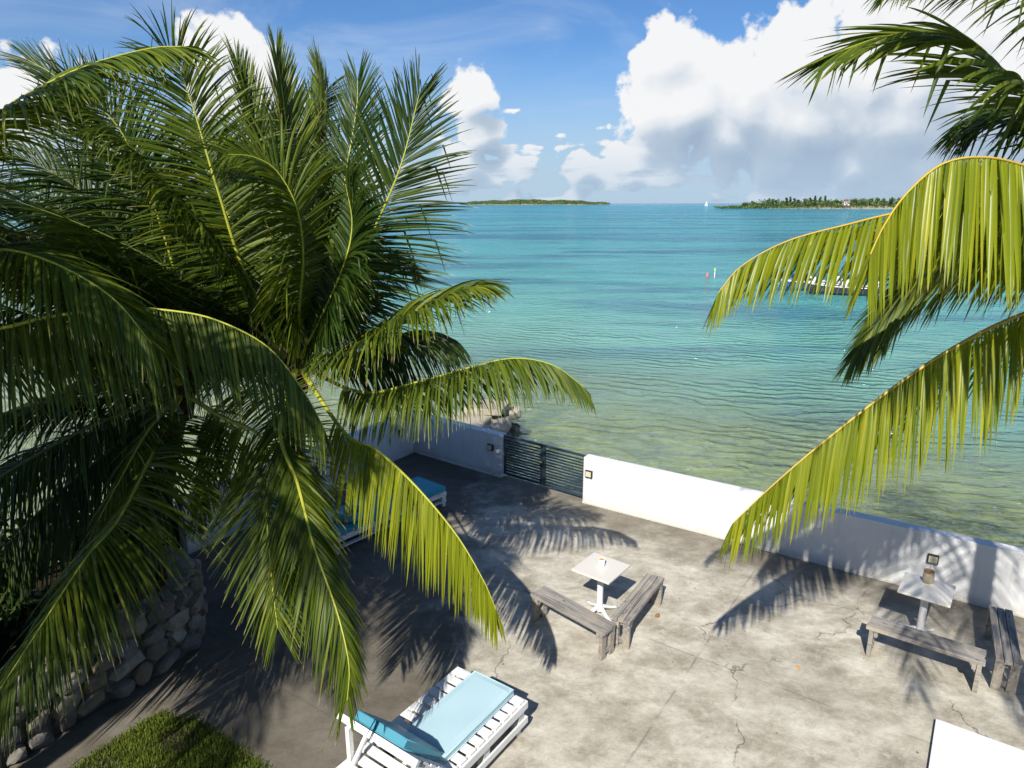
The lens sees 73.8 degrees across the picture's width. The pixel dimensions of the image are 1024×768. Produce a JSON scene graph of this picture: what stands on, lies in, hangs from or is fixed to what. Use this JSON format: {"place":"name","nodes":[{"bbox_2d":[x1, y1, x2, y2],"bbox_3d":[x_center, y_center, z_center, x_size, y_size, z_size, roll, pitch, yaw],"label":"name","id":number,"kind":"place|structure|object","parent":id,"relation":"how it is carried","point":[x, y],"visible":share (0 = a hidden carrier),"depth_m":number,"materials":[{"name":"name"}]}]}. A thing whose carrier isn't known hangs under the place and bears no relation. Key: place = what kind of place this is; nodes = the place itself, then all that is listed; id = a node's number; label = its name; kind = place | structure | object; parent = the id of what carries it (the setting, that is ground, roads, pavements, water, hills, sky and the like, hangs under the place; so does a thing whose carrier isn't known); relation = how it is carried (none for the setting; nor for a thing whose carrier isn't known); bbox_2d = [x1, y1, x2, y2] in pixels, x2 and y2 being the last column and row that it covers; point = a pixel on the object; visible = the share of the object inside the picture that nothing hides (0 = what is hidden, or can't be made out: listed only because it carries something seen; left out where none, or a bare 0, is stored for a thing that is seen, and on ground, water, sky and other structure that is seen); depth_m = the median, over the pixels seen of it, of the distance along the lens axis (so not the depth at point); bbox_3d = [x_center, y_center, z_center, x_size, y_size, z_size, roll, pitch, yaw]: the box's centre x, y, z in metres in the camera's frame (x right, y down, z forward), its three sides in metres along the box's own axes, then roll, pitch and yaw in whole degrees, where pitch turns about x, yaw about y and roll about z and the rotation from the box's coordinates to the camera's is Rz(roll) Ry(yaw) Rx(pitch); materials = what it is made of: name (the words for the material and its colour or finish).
{"place":"outdoors","nodes":[
{"label":"outdoors","id":0,"kind":"place"},
{"bbox_2d":[67,708,271,767],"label":"grass","id":1,"kind":"structure","parent":0,"point":[139,728],"depth_m":7.08,"materials":[{"name":"green plant"}]},
{"bbox_2d":[0,203,1023,548],"bbox_3d":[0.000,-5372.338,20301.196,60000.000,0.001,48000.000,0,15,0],"label":"sea","id":2,"kind":"structure","parent":0,"point":[610,303],"depth_m":36.08,"materials":[{"name":"liquid"}]},
{"bbox_2d":[780,274,839,290],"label":"motor boat","id":3,"kind":"object","parent":2,"relation":"on","point":[803,287],"visible":0.16,"depth_m":50.00,"materials":[{"name":"white paint"}]},
{"bbox_2d":[807,279,878,295],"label":"motor boat","id":4,"kind":"object","parent":2,"relation":"on","point":[836,290],"visible":0.34,"depth_m":47.40,"materials":[{"name":"paint"}]},
{"bbox_2d":[0,294,1023,561],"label":"seabed","id":5,"kind":"structure","parent":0,"point":[952,522],"depth_m":19.11,"materials":[{"name":"beige sand"}]},
{"bbox_2d":[449,399,521,444],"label":"stone pier","id":6,"kind":"structure","parent":5,"relation":"on","point":[507,425],"depth_m":18.38,"materials":[{"name":"beige stone"}]},
{"bbox_2d":[0,0,1023,202],"label":"sky","id":7,"kind":"structure","parent":0,"point":[608,101],"materials":[{"name":"blue"}]},
{"bbox_2d":[4,453,1023,767],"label":"patio","id":8,"kind":"structure","parent":0,"point":[750,695],"depth_m":8.49,"materials":[{"name":"concrete"}]},
{"bbox_2d":[0,543,207,767],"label":"stone planter","id":9,"kind":"object","parent":8,"relation":"on","point":[158,650],"visible":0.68,"depth_m":7.88,"materials":[{"name":"grey stone"}]},
{"bbox_2d":[0,559,166,671],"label":"soil bed","id":10,"kind":"object","parent":9,"relation":"in","point":[15,646],"visible":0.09,"depth_m":8.59,"materials":[{"name":"brown soil"}]},
{"bbox_2d":[0,512,9,549],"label":"garden shrub","id":11,"kind":"object","parent":10,"relation":"on","point":[1,526],"visible":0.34,"depth_m":9.29,"materials":[{"name":"green plant"}]},
{"bbox_2d":[0,551,45,645],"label":"garden shrub","id":12,"kind":"object","parent":10,"relation":"on","point":[10,617],"visible":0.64,"depth_m":7.68,"materials":[{"name":"green plant"}]},
{"bbox_2d":[0,46,335,473],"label":"coconut palm","id":13,"kind":"object","parent":10,"relation":"on","point":[121,330],"visible":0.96,"depth_m":5.52,"materials":[{"name":"green plant"}]},
{"bbox_2d":[0,35,362,760],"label":"coconut palm","id":14,"kind":"object","parent":10,"relation":"on","point":[138,481],"visible":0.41,"depth_m":7.07,"materials":[{"name":"green plant"}]},
{"bbox_2d":[169,650,233,713],"bbox_3d":[-3.664,3.516,8.110,0.086,0.050,1.094,3,15,12],"label":"concrete edging","id":15,"kind":"object","parent":8,"relation":"on","point":[183,700],"visible":1,"depth_m":8.03,"materials":[{"name":"grey concrete"}]},
{"bbox_2d":[0,0,596,745],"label":"coconut palm","id":16,"kind":"object","parent":8,"relation":"on","point":[304,198],"visible":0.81,"depth_m":6.92,"materials":[{"name":"green plant"}]},
{"bbox_2d":[304,444,327,487],"bbox_3d":[-3.798,1.719,12.954,0.653,1.087,0.682,-14,21,-43],"label":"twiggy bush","id":17,"kind":"object","parent":8,"relation":"on","point":[314,470],"visible":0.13,"depth_m":12.96,"materials":[{"name":"green plant"}]},
{"bbox_2d":[311,491,446,553],"bbox_3d":[-2.377,2.213,12.146,0.900,0.500,2.501,12,19,39],"label":"pallet daybed","id":18,"kind":"object","parent":8,"relation":"on","point":[442,497],"visible":0.19,"depth_m":11.49,"materials":[{"name":"white paint"}]},
{"bbox_2d":[310,476,445,536],"bbox_3d":[-2.331,2.128,12.083,0.774,0.094,2.495,12,19,39],"label":"mattress","id":19,"kind":"object","parent":18,"relation":"on","point":[428,488],"visible":0.29,"depth_m":12.31,"materials":[{"name":"teal fabric"}]},
{"bbox_2d":[334,504,363,522],"bbox_3d":[-2.708,2.165,11.473,0.590,0.157,0.590,12,19,39],"label":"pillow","id":20,"kind":"object","parent":19,"relation":"on","point":[342,516],"visible":0.55,"depth_m":11.28,"materials":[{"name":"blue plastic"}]},
{"bbox_2d":[336,667,527,767],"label":"pallet lounger","id":21,"kind":"object","parent":8,"relation":"on","point":[376,746],"visible":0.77,"depth_m":6.71,"materials":[{"name":"white paint"}]},
{"bbox_2d":[355,709,442,761],"bbox_3d":[-1.049,3.259,6.328,0.634,0.654,0.104,10,61,34],"label":"back cushion","id":22,"kind":"object","parent":21,"relation":"on","point":[400,736],"visible":1,"depth_m":6.14,"materials":[{"name":"blue fabric"}]},
{"bbox_2d":[406,670,513,762],"bbox_3d":[-0.523,3.374,7.000,0.544,0.089,1.134,10,18,34],"label":"mattress","id":23,"kind":"object","parent":21,"relation":"on","point":[451,723],"visible":0.9,"depth_m":6.94,"materials":[{"name":"blue fabric"}]},
{"bbox_2d":[530,586,615,660],"bbox_3d":[0.782,3.110,8.911,1.250,0.427,0.280,14,21,43],"label":"wooden bench","id":24,"kind":"object","parent":8,"relation":"on","point":[544,597],"visible":1,"depth_m":8.77,"materials":[{"name":"grey wood"}]},
{"bbox_2d":[571,553,629,620],"bbox_3d":[1.210,2.833,9.368,0.580,0.715,0.580,11,19,37],"label":"pedestal table","id":25,"kind":"object","parent":8,"relation":"on","point":[610,571],"visible":0.81,"depth_m":9.29,"materials":[{"name":"white metal"}]},
{"bbox_2d":[598,557,604,566],"bbox_3d":[1.220,2.428,9.302,0.096,0.100,0.096,0,15,0],"label":"candle pot","id":26,"kind":"object","parent":25,"relation":"on","point":[601,561],"visible":1,"depth_m":9.27,"materials":[{"name":"white paint"}]},
{"bbox_2d":[235,458,1021,767],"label":"leaf litter","id":27,"kind":"object","parent":8,"relation":"on","point":[678,598],"visible":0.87,"depth_m":10.09,"materials":[{"name":"brown plant"}]},
{"bbox_2d":[611,574,663,649],"bbox_3d":[1.700,3.039,9.183,0.254,0.423,1.270,9,17,31],"label":"wooden bench","id":28,"kind":"object","parent":8,"relation":"on","point":[634,603],"visible":0.94,"depth_m":8.96,"materials":[{"name":"grey wood"}]},
{"bbox_2d":[702,0,1023,571],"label":"coconut palm","id":29,"kind":"object","parent":8,"relation":"on","point":[955,220],"visible":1,"depth_m":4.60,"materials":[{"name":"green plant"}]},
{"bbox_2d":[866,615,985,692],"bbox_3d":[4.995,3.270,8.309,1.236,0.425,0.295,11,18,35],"label":"wooden bench","id":30,"kind":"object","parent":8,"relation":"on","point":[973,655],"visible":1,"depth_m":8.20,"materials":[{"name":"grey wood"}]},
{"bbox_2d":[897,572,955,642],"bbox_3d":[5.330,2.969,8.856,0.580,0.715,0.580,11,19,37],"label":"pedestal table","id":31,"kind":"object","parent":8,"relation":"on","point":[935,592],"visible":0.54,"depth_m":8.78,"materials":[{"name":"beige laminate"}]},
{"bbox_2d":[922,568,934,583],"bbox_3d":[5.420,2.505,8.878,0.140,0.168,0.140,0,15,0],"label":"glass jar","id":32,"kind":"object","parent":31,"relation":"on","point":[928,576],"visible":1,"depth_m":8.84,"materials":[{"name":"glass"}]},
{"bbox_2d":[928,719,1023,767],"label":"platform","id":33,"kind":"structure","parent":8,"relation":"on","point":[953,746],"depth_m":7.00,"materials":[{"name":"white paint"}]},
{"bbox_2d":[984,606,1022,694],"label":"wooden bench","id":34,"kind":"object","parent":8,"relation":"on","point":[1000,630],"visible":1,"depth_m":8.07,"materials":[{"name":"grey wood"}]},
{"bbox_2d":[468,202,606,204],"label":"island","id":35,"kind":"structure","parent":0,"point":[532,204],"depth_m":2777.90,"materials":[{"name":"green plant"}]},
{"bbox_2d":[461,199,610,204],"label":"island forest","id":36,"kind":"object","parent":35,"relation":"on","point":[538,201],"visible":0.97,"depth_m":2805.28,"materials":[{"name":"green plant"}]},
{"bbox_2d":[726,206,893,208],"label":"headland","id":37,"kind":"structure","parent":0,"point":[868,207],"depth_m":786.56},
{"bbox_2d":[714,198,899,208],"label":"shore scrub","id":38,"kind":"object","parent":37,"relation":"on","point":[763,205],"visible":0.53,"depth_m":790.58,"materials":[{"name":"green plant"}]},
{"bbox_2d":[889,197,894,203],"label":"coastal tree","id":39,"kind":"object","parent":37,"relation":"on","point":[891,200],"visible":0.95,"depth_m":794.81,"materials":[{"name":"green plant"}]},
{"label":"ground","id":40,"kind":"structure","parent":0,"visible":0},
{"bbox_2d":[0,501,129,580],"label":"garden shrub","id":41,"kind":"object","parent":40,"relation":"on","point":[24,523],"visible":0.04,"depth_m":9.88,"materials":[{"name":"green plant"}]},
{"bbox_2d":[101,499,180,548],"bbox_3d":[-6.105,2.295,10.968,1.734,1.322,1.722,0,15,0],"label":"garden shrub","id":42,"kind":"object","parent":40,"relation":"on","point":[176,525],"visible":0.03,"depth_m":11.15,"materials":[{"name":"green plant"}]},
{"bbox_2d":[175,411,413,553],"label":"boundary wall","id":43,"kind":"structure","parent":40,"relation":"on","point":[392,453],"depth_m":13.74,"materials":[{"name":"white paint"}]},
{"bbox_2d":[398,429,403,455],"bbox_3d":[-2.447,1.323,15.162,0.062,0.653,0.140,9,17,31],"label":"wall lamp","id":44,"kind":"object","parent":43,"relation":"attached to","point":[400,439],"visible":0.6,"depth_m":15.09,"materials":[{"name":"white metal"}]},
{"bbox_2d":[413,413,506,477],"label":"boundary wall","id":45,"kind":"structure","parent":40,"relation":"on","point":[465,446],"depth_m":14.61,"materials":[{"name":"white paint"}]},
{"bbox_2d":[487,443,493,473],"bbox_3d":[-0.451,1.573,14.177,0.140,0.673,0.062,11,18,35],"label":"wall lamp","id":46,"kind":"object","parent":45,"relation":"attached to","point":[490,447],"visible":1,"depth_m":14.11,"materials":[{"name":"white metal"}]},
{"bbox_2d":[582,454,1023,617],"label":"boundary wall","id":47,"kind":"structure","parent":40,"relation":"on","point":[981,572],"depth_m":10.56,"materials":[{"name":"white paint"}]},
{"bbox_2d":[504,434,585,496],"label":"slatted gate","id":48,"kind":"structure","parent":47,"relation":"attached to","point":[543,467],"depth_m":13.48,"materials":[{"name":"black metal"}]},
{"bbox_2d":[585,470,592,502],"bbox_3d":[1.430,1.940,12.793,0.140,0.673,0.062,9,18,32],"label":"wall lamp","id":49,"kind":"object","parent":47,"relation":"attached to","point":[589,474],"visible":1,"depth_m":12.72,"materials":[{"name":"white metal"}]},
{"bbox_2d":[927,553,938,568],"bbox_3d":[6.060,2.748,9.881,0.140,0.603,0.062,9,18,32],"label":"wall lamp","id":50,"kind":"object","parent":47,"relation":"attached to","point":[932,559],"visible":0.78,"depth_m":9.80,"materials":[{"name":"black metal"}]}
]}

